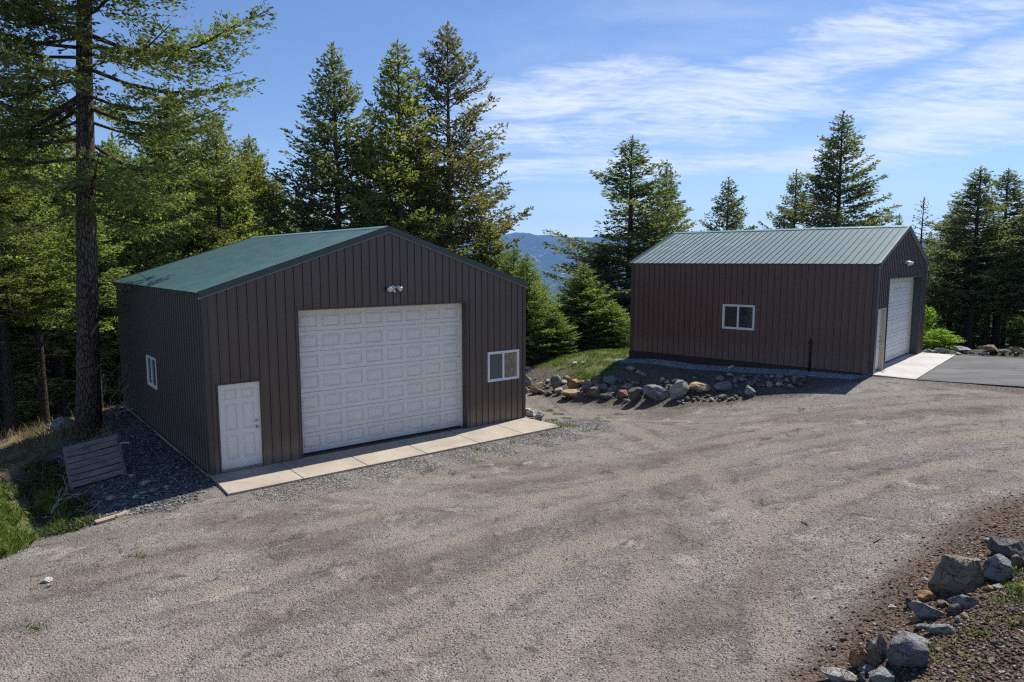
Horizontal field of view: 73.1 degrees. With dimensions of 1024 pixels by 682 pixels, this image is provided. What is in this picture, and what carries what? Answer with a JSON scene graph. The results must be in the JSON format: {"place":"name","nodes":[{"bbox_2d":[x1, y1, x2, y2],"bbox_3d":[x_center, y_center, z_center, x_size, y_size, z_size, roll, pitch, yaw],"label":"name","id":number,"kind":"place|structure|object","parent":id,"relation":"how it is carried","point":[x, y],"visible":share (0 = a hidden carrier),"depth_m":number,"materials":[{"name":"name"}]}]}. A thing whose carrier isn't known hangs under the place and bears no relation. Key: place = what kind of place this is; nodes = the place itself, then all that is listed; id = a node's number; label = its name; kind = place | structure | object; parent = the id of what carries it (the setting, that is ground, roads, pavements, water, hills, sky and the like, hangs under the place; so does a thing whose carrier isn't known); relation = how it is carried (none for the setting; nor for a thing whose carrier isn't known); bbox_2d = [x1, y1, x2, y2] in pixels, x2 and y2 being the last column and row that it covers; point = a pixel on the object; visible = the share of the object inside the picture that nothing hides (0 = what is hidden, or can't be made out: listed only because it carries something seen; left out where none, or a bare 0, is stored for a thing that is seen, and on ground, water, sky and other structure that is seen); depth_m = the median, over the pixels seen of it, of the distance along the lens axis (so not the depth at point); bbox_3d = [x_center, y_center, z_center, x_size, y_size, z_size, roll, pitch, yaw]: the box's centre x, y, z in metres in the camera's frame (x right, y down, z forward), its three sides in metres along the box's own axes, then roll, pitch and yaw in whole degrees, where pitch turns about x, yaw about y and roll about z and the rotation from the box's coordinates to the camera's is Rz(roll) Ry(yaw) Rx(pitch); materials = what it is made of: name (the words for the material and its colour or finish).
{"place":"outdoors","nodes":[
{"label":"outdoors","id":0,"kind":"place"},
{"bbox_2d":[0,475,75,559],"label":"grass","id":1,"kind":"structure","parent":0,"point":[13,539],"depth_m":14.07,"materials":[{"name":"plant"}]},
{"bbox_2d":[0,405,121,482],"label":"dry grass","id":2,"kind":"structure","parent":0,"point":[25,454],"depth_m":20.73,"materials":[{"name":"plant"}]},
{"bbox_2d":[208,417,561,495],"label":"pavement","id":3,"kind":"structure","parent":0,"point":[234,482],"depth_m":17.73,"materials":[{"name":"beige concrete"}]},
{"bbox_2d":[0,377,1023,681],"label":"gravel road","id":4,"kind":"structure","parent":0,"point":[458,547],"depth_m":11.26,"materials":[{"name":"grey gravel"}]},
{"bbox_2d":[236,420,614,501],"bbox_3d":[-1.375,2.902,18.206,11.530,0.171,2.264,-5,8,-36],"label":"crushed stone","id":5,"kind":"object","parent":4,"relation":"on","point":[391,462],"visible":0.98,"depth_m":17.38,"materials":[{"name":"gravel"}]},
{"bbox_2d":[12,367,1023,681],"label":"grass tufts","id":6,"kind":"object","parent":4,"relation":"on","point":[1008,585],"visible":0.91,"depth_m":7.96,"materials":[{"name":"plant"}]},
{"bbox_2d":[775,492,1023,681],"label":"dirt clods","id":7,"kind":"object","parent":4,"relation":"on","point":[997,658],"visible":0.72,"depth_m":7.52,"materials":[{"name":"soil"}]},
{"bbox_2d":[0,293,1023,681],"bbox_3d":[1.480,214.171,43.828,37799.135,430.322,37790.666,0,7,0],"label":"ground","id":8,"kind":"structure","parent":0,"point":[652,371],"depth_m":15.24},
{"bbox_2d":[0,260,29,437],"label":"fir tree","id":9,"kind":"object","parent":8,"relation":"on","point":[15,363],"visible":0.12,"depth_m":28.95,"materials":[{"name":"green plant"}]},
{"bbox_2d":[0,152,52,435],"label":"fir tree","id":10,"kind":"object","parent":8,"relation":"on","point":[11,268],"visible":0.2,"depth_m":25.30,"materials":[{"name":"green plant"}]},
{"bbox_2d":[0,117,52,434],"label":"fir tree","id":11,"kind":"object","parent":8,"relation":"on","point":[2,395],"visible":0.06,"depth_m":27.27,"materials":[{"name":"green plant"}]},
{"bbox_2d":[0,147,68,434],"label":"fir tree","id":12,"kind":"object","parent":8,"relation":"on","point":[9,196],"visible":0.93,"depth_m":23.43,"materials":[{"name":"green plant"}]},
{"bbox_2d":[1,151,75,424],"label":"fir tree","id":13,"kind":"object","parent":8,"relation":"on","point":[43,401],"visible":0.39,"depth_m":25.81,"materials":[{"name":"green plant"}]},
{"bbox_2d":[9,321,75,426],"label":"fir tree","id":14,"kind":"object","parent":8,"relation":"on","point":[32,362],"visible":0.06,"depth_m":30.33,"materials":[{"name":"green plant"}]},
{"bbox_2d":[16,306,75,428],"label":"fir tree","id":15,"kind":"object","parent":8,"relation":"on","point":[23,408],"depth_m":35.19,"materials":[{"name":"green plant"}]},
{"bbox_2d":[18,210,75,417],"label":"fir tree","id":16,"kind":"object","parent":8,"relation":"on","point":[61,352],"visible":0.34,"depth_m":27.88,"materials":[{"name":"green plant"}]},
{"bbox_2d":[0,457,100,537],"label":"weeds","id":17,"kind":"object","parent":8,"relation":"on","point":[51,478],"visible":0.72,"depth_m":15.87,"materials":[{"name":"green plant"}]},
{"bbox_2d":[26,469,89,533],"bbox_3d":[-9.386,3.281,14.253,0.780,0.858,1.951,-1,7,-12],"label":"dead branch","id":18,"kind":"object","parent":8,"relation":"on","point":[58,500],"visible":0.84,"depth_m":14.70,"materials":[{"name":"wood"}]},
{"bbox_2d":[0,411,120,444],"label":"dry stalks","id":19,"kind":"object","parent":8,"relation":"on","point":[50,433],"visible":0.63,"depth_m":21.76,"materials":[{"name":"plant"}]},
{"bbox_2d":[16,152,105,416],"bbox_3d":[-19.459,-1.547,29.470,3.893,13.135,3.579,0,7,0],"label":"fir tree","id":20,"kind":"object","parent":8,"relation":"on","point":[57,373],"visible":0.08,"depth_m":29.41,"materials":[{"name":"green plant"}]},
{"bbox_2d":[51,416,73,433],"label":"stone","id":21,"kind":"object","parent":8,"relation":"on","point":[60,422],"visible":0.6,"depth_m":22.13,"materials":[{"name":"stone"}]},
{"bbox_2d":[0,70,131,434],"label":"fir tree","id":22,"kind":"object","parent":8,"relation":"on","point":[71,391],"visible":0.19,"depth_m":29.29,"materials":[{"name":"green plant"}]},
{"bbox_2d":[41,197,133,408],"bbox_3d":[-15.453,-1.215,25.444,3.091,8.517,3.312,0,7,-4],"label":"fir tree","id":23,"kind":"object","parent":8,"relation":"on","point":[110,293],"visible":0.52,"depth_m":25.08,"materials":[{"name":"green plant"}]},
{"bbox_2d":[62,434,126,490],"bbox_3d":[-10.210,2.948,16.901,1.210,0.134,1.330,-14,51,-29],"label":"wooden pallet","id":24,"kind":"object","parent":8,"relation":"on","point":[92,446],"visible":0.96,"depth_m":16.84,"materials":[{"name":"grey wood"}]},
{"bbox_2d":[67,138,140,408],"bbox_3d":[-22.849,-1.861,40.216,8.864,19.406,8.802,-1,7,-9],"label":"fir tree","id":25,"kind":"object","parent":8,"relation":"on","point":[109,146],"visible":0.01,"depth_m":38.91,"materials":[{"name":"green plant"}]},
{"bbox_2d":[58,157,154,407],"bbox_3d":[-19.173,-1.703,32.550,5.205,14.213,5.577,4,8,33],"label":"fir tree","id":26,"kind":"object","parent":8,"relation":"on","point":[109,376],"visible":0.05,"depth_m":32.22,"materials":[{"name":"green plant"}]},
{"bbox_2d":[95,131,133,176],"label":"fir tree","id":27,"kind":"object","parent":8,"relation":"on","point":[112,140],"visible":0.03,"depth_m":42.77,"materials":[{"name":"green plant"}]},
{"bbox_2d":[99,152,168,360],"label":"fir tree","id":28,"kind":"object","parent":8,"relation":"on","point":[123,158],"visible":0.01,"depth_m":34.52,"materials":[{"name":"green plant"}]},
{"bbox_2d":[57,407,214,516],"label":"shaded gravel","id":29,"kind":"structure","parent":8,"relation":"on","point":[141,426],"depth_m":16.69,"materials":[{"name":"gravel"}]},
{"bbox_2d":[0,0,276,440],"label":"fir tree","id":30,"kind":"object","parent":8,"relation":"on","point":[84,182],"visible":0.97,"depth_m":19.93,"materials":[{"name":"green plant"}]},
{"bbox_2d":[74,152,208,406],"bbox_3d":[-16.291,-1.926,30.878,5.826,12.754,5.785,6,9,41],"label":"fir tree","id":31,"kind":"object","parent":8,"relation":"on","point":[159,255],"visible":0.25,"depth_m":30.20,"materials":[{"name":"green plant"}]},
{"bbox_2d":[129,87,224,271],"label":"fir tree","id":32,"kind":"object","parent":8,"relation":"on","point":[156,155],"visible":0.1,"depth_m":34.45,"materials":[{"name":"green plant"}]},
{"bbox_2d":[141,177,225,260],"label":"fir tree","id":33,"kind":"object","parent":8,"relation":"on","point":[189,204],"visible":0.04,"depth_m":35.92,"materials":[{"name":"green plant"}]},
{"bbox_2d":[165,109,268,263],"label":"fir tree","id":34,"kind":"object","parent":8,"relation":"on","point":[220,237],"visible":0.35,"depth_m":31.90,"materials":[{"name":"green plant"}]},
{"bbox_2d":[180,169,278,257],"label":"fir tree","id":35,"kind":"object","parent":8,"relation":"on","point":[229,206],"visible":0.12,"depth_m":34.12,"materials":[{"name":"green plant"}]},
{"bbox_2d":[216,164,285,234],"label":"fir tree","id":36,"kind":"object","parent":8,"relation":"on","point":[283,202],"visible":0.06,"depth_m":38.97,"materials":[{"name":"green plant"}]},
{"bbox_2d":[220,134,293,234],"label":"fir tree","id":37,"kind":"object","parent":8,"relation":"on","point":[271,190],"visible":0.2,"depth_m":37.89,"materials":[{"name":"green plant"}]},
{"bbox_2d":[265,178,299,234],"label":"fir tree","id":38,"kind":"object","parent":8,"relation":"on","point":[280,227],"visible":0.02,"depth_m":43.15,"materials":[{"name":"green plant"}]},
{"bbox_2d":[113,226,528,476],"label":"metal shed","id":39,"kind":"structure","parent":8,"relation":"on","point":[253,351],"depth_m":18.51,"materials":[{"name":"brown metal"}]},
{"bbox_2d":[146,354,157,389],"bbox_3d":[-10.588,0.901,20.321,0.065,0.910,1.190,-5,9,-39],"label":"window","id":40,"kind":"structure","parent":39,"relation":"in","point":[150,361],"depth_m":20.31,"materials":[{"name":"white plastic"}]},
{"bbox_2d":[218,381,262,472],"bbox_3d":[-6.480,2.035,16.472,0.963,2.079,0.120,-5,9,-39],"label":"entry door","id":41,"kind":"structure","parent":39,"relation":"in","point":[239,404],"depth_m":16.48,"materials":[{"name":"white paint"}]},
{"bbox_2d":[298,304,459,454],"bbox_3d":[-3.503,0.909,19.063,4.975,3.715,0.036,-5,9,-39],"label":"garage door","id":42,"kind":"structure","parent":39,"relation":"in","point":[401,325],"depth_m":18.90,"materials":[{"name":"white paint"}]},
{"bbox_2d":[487,349,518,381],"bbox_3d":[-0.268,0.754,21.323,1.220,0.920,0.065,-5,9,-39],"label":"window","id":43,"kind":"structure","parent":39,"relation":"in","point":[501,365],"depth_m":21.30,"materials":[{"name":"white plastic"}]},
{"bbox_2d":[262,41,406,233],"bbox_3d":[-10.065,-5.969,39.711,8.611,21.560,8.410,-2,7,-17],"label":"fir tree","id":44,"kind":"object","parent":8,"relation":"on","point":[319,158],"visible":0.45,"depth_m":37.97,"materials":[{"name":"green plant"}]},
{"bbox_2d":[339,148,394,228],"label":"fir tree","id":45,"kind":"object","parent":8,"relation":"on","point":[358,181],"depth_m":42.49,"materials":[{"name":"green plant"}]},
{"bbox_2d":[319,40,478,256],"bbox_3d":[-6.104,-6.230,38.206,9.055,20.208,8.546,-2,7,-19],"label":"fir tree","id":46,"kind":"object","parent":8,"relation":"on","point":[393,171],"visible":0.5,"depth_m":36.67,"materials":[{"name":"green plant"}]},
{"bbox_2d":[371,157,478,259],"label":"fir tree","id":47,"kind":"object","parent":8,"relation":"on","point":[443,221],"visible":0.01,"depth_m":43.17,"materials":[{"name":"green plant"}]},
{"bbox_2d":[376,20,540,281],"bbox_3d":[-3.320,-7.127,41.310,10.116,23.112,9.798,2,7,16],"label":"fir tree","id":48,"kind":"object","parent":8,"relation":"on","point":[469,161],"visible":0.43,"depth_m":39.81,"materials":[{"name":"green plant"}]},
{"bbox_2d":[466,220,525,275],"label":"fir tree","id":49,"kind":"object","parent":8,"relation":"on","point":[483,246],"visible":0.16,"depth_m":38.85,"materials":[{"name":"green plant"}]},
{"bbox_2d":[496,246,548,364],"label":"fir tree","id":50,"kind":"object","parent":8,"relation":"on","point":[510,266],"visible":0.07,"depth_m":35.14,"materials":[{"name":"green plant"}]},
{"bbox_2d":[529,382,545,393],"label":"rock","id":51,"kind":"object","parent":8,"relation":"on","point":[536,388],"visible":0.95,"depth_m":28.24,"materials":[{"name":"beige stone"}]},
{"bbox_2d":[510,254,568,365],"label":"fir tree","id":52,"kind":"object","parent":8,"relation":"on","point":[532,289],"visible":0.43,"depth_m":33.04,"materials":[{"name":"green plant"}]},
{"bbox_2d":[529,309,581,361],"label":"fir tree","id":53,"kind":"object","parent":8,"relation":"on","point":[562,349],"visible":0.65,"depth_m":33.33,"materials":[{"name":"green plant"}]},
{"bbox_2d":[550,375,561,389],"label":"rock","id":54,"kind":"object","parent":8,"relation":"on","point":[555,381],"visible":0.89,"depth_m":27.86,"materials":[{"name":"grey stone"}]},
{"bbox_2d":[561,389,582,397],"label":"rock","id":55,"kind":"object","parent":8,"relation":"on","point":[572,393],"visible":0.98,"depth_m":26.30,"materials":[{"name":"beige stone"}]},
{"bbox_2d":[541,264,627,354],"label":"fir tree","id":56,"kind":"object","parent":8,"relation":"on","point":[578,289],"visible":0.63,"depth_m":35.57,"materials":[{"name":"green plant"}]},
{"bbox_2d":[552,244,630,354],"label":"fir tree","id":57,"kind":"object","parent":8,"relation":"on","point":[608,270],"visible":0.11,"depth_m":39.25,"materials":[{"name":"green plant"}]},
{"bbox_2d":[581,301,629,350],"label":"fir tree","id":58,"kind":"object","parent":8,"relation":"on","point":[616,323],"visible":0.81,"depth_m":34.78,"materials":[{"name":"green plant"}]},
{"bbox_2d":[541,135,693,347],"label":"fir tree","id":59,"kind":"object","parent":8,"relation":"on","point":[631,236],"visible":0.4,"depth_m":40.35,"materials":[{"name":"green plant"}]},
{"bbox_2d":[628,387,643,401],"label":"rock","id":60,"kind":"object","parent":8,"relation":"on","point":[635,394],"visible":0.98,"depth_m":24.07,"materials":[{"name":"stone"}]},
{"bbox_2d":[642,384,668,399],"bbox_3d":[4.973,1.784,23.743,0.983,0.581,0.610,1,7,12],"label":"rock","id":61,"kind":"object","parent":8,"relation":"on","point":[654,392],"visible":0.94,"depth_m":23.52,"materials":[{"name":"grey stone"}]},
{"bbox_2d":[624,160,698,260],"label":"fir tree","id":62,"kind":"object","parent":8,"relation":"on","point":[673,189],"visible":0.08,"depth_m":43.83,"materials":[{"name":"green plant"}]},
{"bbox_2d":[669,380,688,398],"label":"rock","id":63,"kind":"object","parent":8,"relation":"on","point":[678,388],"visible":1,"depth_m":23.19,"materials":[{"name":"stone"}]},
{"bbox_2d":[688,381,711,392],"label":"rock","id":64,"kind":"object","parent":8,"relation":"on","point":[698,387],"visible":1,"depth_m":23.12,"materials":[{"name":"beige stone"}]},
{"bbox_2d":[714,381,732,390],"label":"rock","id":65,"kind":"object","parent":8,"relation":"on","point":[724,386],"visible":1,"depth_m":22.88,"materials":[{"name":"grey stone"}]},
{"bbox_2d":[699,176,757,230],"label":"fir tree","id":66,"kind":"object","parent":8,"relation":"on","point":[734,222],"visible":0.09,"depth_m":45.91,"materials":[{"name":"green plant"}]},
{"bbox_2d":[614,358,869,378],"bbox_3d":[7.737,0.976,25.579,10.076,0.429,1.102,6,9,41],"label":"gravel strip","id":67,"kind":"object","parent":8,"relation":"on","point":[758,370],"visible":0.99,"depth_m":24.91,"materials":[{"name":"gravel"}]},
{"bbox_2d":[629,225,929,375],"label":"metal shed","id":68,"kind":"structure","parent":8,"relation":"on","point":[846,300],"depth_m":25.22,"materials":[{"name":"red"}]},
{"bbox_2d":[722,304,754,330],"bbox_3d":[8.328,-0.882,25.398,1.220,0.915,0.065,6,9,41],"label":"window","id":69,"kind":"structure","parent":68,"relation":"in","point":[734,316],"depth_m":25.38,"materials":[{"name":"white plastic"}]},
{"bbox_2d":[875,309,882,369],"bbox_3d":[12.146,-0.016,23.026,0.120,2.079,0.963,6,9,41],"label":"entry door","id":70,"kind":"structure","parent":68,"relation":"in","point":[880,317],"depth_m":23.30,"materials":[{"name":"white paint"}]},
{"bbox_2d":[885,277,911,362],"bbox_3d":[14.112,-0.795,25.544,0.037,3.045,4.950,6,9,41],"label":"garage door","id":71,"kind":"structure","parent":68,"relation":"in","point":[902,312],"depth_m":26.02,"materials":[{"name":"white paint"}]},
{"bbox_2d":[758,168,816,228],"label":"fir tree","id":72,"kind":"object","parent":8,"relation":"on","point":[791,189],"visible":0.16,"depth_m":43.12,"materials":[{"name":"green plant"}]},
{"bbox_2d":[820,667,856,681],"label":"rock","id":73,"kind":"object","parent":8,"relation":"on","point":[834,674],"visible":1,"depth_m":7.13,"materials":[{"name":"stone"}]},
{"bbox_2d":[778,110,902,228],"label":"fir tree","id":74,"kind":"object","parent":8,"relation":"on","point":[833,217],"visible":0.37,"depth_m":39.71,"materials":[{"name":"green plant"}]},
{"bbox_2d":[849,644,867,668],"bbox_3d":[3.672,3.383,7.303,0.193,0.332,0.085,2,7,16],"label":"rock","id":75,"kind":"object","parent":8,"relation":"on","point":[858,655],"visible":0.81,"depth_m":7.28,"materials":[{"name":"orange stone"}]},
{"bbox_2d":[867,643,878,668],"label":"rock","id":76,"kind":"object","parent":8,"relation":"on","point":[872,658],"visible":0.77,"depth_m":7.20,"materials":[{"name":"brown stone"}]},
{"bbox_2d":[868,666,894,681],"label":"rock","id":77,"kind":"object","parent":8,"relation":"on","point":[881,674],"visible":1,"depth_m":6.92,"materials":[{"name":"grey stone"}]},
{"bbox_2d":[876,633,886,659],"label":"rock","id":78,"kind":"object","parent":8,"relation":"on","point":[881,645],"visible":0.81,"depth_m":7.33,"materials":[{"name":"grey stone"}]},
{"bbox_2d":[886,634,928,668],"bbox_3d":[4.064,3.230,7.095,0.377,0.439,0.299,4,8,31],"label":"rock","id":79,"kind":"object","parent":8,"relation":"on","point":[907,651],"visible":0.91,"depth_m":7.00,"materials":[{"name":"grey stone"}]},
{"bbox_2d":[909,600,944,618],"bbox_3d":[4.762,3.110,7.915,0.220,0.232,0.332,-5,8,-35],"label":"rock","id":80,"kind":"object","parent":8,"relation":"on","point":[920,610],"visible":0.84,"depth_m":7.87,"materials":[{"name":"grey stone"}]},
{"bbox_2d":[917,590,936,601],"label":"rock","id":81,"kind":"object","parent":8,"relation":"on","point":[924,595],"visible":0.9,"depth_m":8.30,"materials":[{"name":"orange stone"}]},
{"bbox_2d":[911,197,948,327],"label":"fir tree","id":82,"kind":"object","parent":8,"relation":"on","point":[935,254],"visible":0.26,"depth_m":36.41,"materials":[{"name":"green plant"}]},
{"bbox_2d":[922,305,944,348],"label":"sapling","id":83,"kind":"object","parent":8,"relation":"on","point":[929,313],"visible":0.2,"depth_m":31.39,"materials":[{"name":"green plant"}]},
{"bbox_2d":[923,624,954,634],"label":"rock","id":84,"kind":"object","parent":8,"relation":"on","point":[942,629],"visible":0.91,"depth_m":7.48,"materials":[{"name":"grey stone"}]},
{"bbox_2d":[922,328,963,349],"bbox_3d":[18.844,0.117,30.244,2.123,1.392,2.253,-3,7,-23],"label":"bush","id":85,"kind":"object","parent":8,"relation":"on","point":[947,338],"visible":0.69,"depth_m":30.08,"materials":[{"name":"green plant"}]},
{"bbox_2d":[947,603,960,614],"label":"rock","id":86,"kind":"object","parent":8,"relation":"on","point":[953,609],"visible":0.92,"depth_m":7.76,"materials":[{"name":"stone"}]},
{"bbox_2d":[928,554,983,593],"bbox_3d":[5.348,2.872,8.320,0.566,0.590,0.316,4,8,34],"label":"rock","id":87,"kind":"object","parent":8,"relation":"on","point":[955,574],"visible":0.76,"depth_m":8.21,"materials":[{"name":"grey stone"}]},
{"bbox_2d":[922,200,995,347],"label":"fir tree","id":88,"kind":"object","parent":8,"relation":"on","point":[948,322],"visible":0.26,"depth_m":37.60,"materials":[{"name":"green plant"}]},
{"bbox_2d":[947,594,978,608],"bbox_3d":[5.162,2.970,7.865,0.333,0.186,0.211,1,7,8],"label":"rock","id":89,"kind":"object","parent":8,"relation":"on","point":[963,601],"visible":0.92,"depth_m":7.80,"materials":[{"name":"grey stone"}]},
{"bbox_2d":[916,355,1023,387],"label":"asphalt drive","id":90,"kind":"structure","parent":8,"relation":"on","point":[992,371],"depth_m":23.19,"materials":[{"name":"asphalt"}]},
{"bbox_2d":[920,165,1023,348],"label":"fir tree","id":91,"kind":"object","parent":8,"relation":"on","point":[969,292],"visible":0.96,"depth_m":34.42,"materials":[{"name":"green plant"}]},
{"bbox_2d":[943,309,1000,349],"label":"fir tree","id":92,"kind":"object","parent":8,"relation":"on","point":[979,341],"visible":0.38,"depth_m":37.86,"materials":[{"name":"green plant"}]},
{"bbox_2d":[936,168,1023,348],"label":"fir tree","id":93,"kind":"object","parent":8,"relation":"on","point":[1015,194],"visible":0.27,"depth_m":36.16,"materials":[{"name":"green plant"}]},
{"bbox_2d":[982,554,1013,581],"bbox_3d":[5.789,2.730,8.251,0.331,0.375,0.232,5,8,36],"label":"rock","id":94,"kind":"object","parent":8,"relation":"on","point":[997,567],"visible":0.83,"depth_m":8.18,"materials":[{"name":"grey stone"}]},
{"bbox_2d":[981,208,1023,340],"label":"fir tree","id":95,"kind":"object","parent":8,"relation":"on","point":[1020,278],"visible":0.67,"depth_m":34.05,"materials":[{"name":"green plant"}]},
{"bbox_2d":[981,309,1023,348],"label":"fir tree","id":96,"kind":"object","parent":8,"relation":"on","point":[1005,330],"visible":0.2,"depth_m":39.01,"materials":[{"name":"green plant"}]},
{"bbox_2d":[987,536,1023,556],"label":"rock","id":97,"kind":"object","parent":8,"relation":"on","point":[1007,547],"visible":0.76,"depth_m":8.91,"materials":[{"name":"stone"}]},
{"bbox_2d":[988,564,1023,627],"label":"ground cover","id":98,"kind":"object","parent":8,"relation":"on","point":[1017,589],"visible":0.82,"depth_m":7.77,"materials":[{"name":"green plant"}]},
{"bbox_2d":[1000,310,1023,348],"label":"fir tree","id":99,"kind":"object","parent":8,"relation":"on","point":[1019,340],"visible":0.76,"depth_m":37.43,"materials":[{"name":"green plant"}]},
{"bbox_2d":[1009,554,1023,567],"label":"rock","id":100,"kind":"object","parent":8,"relation":"on","point":[1015,559],"visible":0.66,"depth_m":8.39,"materials":[{"name":"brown stone"}]},
{"bbox_2d":[0,0,1023,239],"label":"sky","id":101,"kind":"structure","parent":0,"point":[744,91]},
{"bbox_2d":[526,348,629,380],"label":"grass","id":102,"kind":"structure","parent":0,"point":[590,355],"depth_m":29.91,"materials":[{"name":"plant"}]},
{"bbox_2d":[458,232,1017,292],"bbox_3d":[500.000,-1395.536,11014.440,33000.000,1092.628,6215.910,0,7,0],"label":"mountain","id":103,"kind":"structure","parent":0,"point":[532,247],"depth_m":10897.12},
{"bbox_2d":[861,352,955,379],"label":"pavement","id":104,"kind":"structure","parent":0,"point":[912,366],"depth_m":24.46,"materials":[{"name":"concrete"}]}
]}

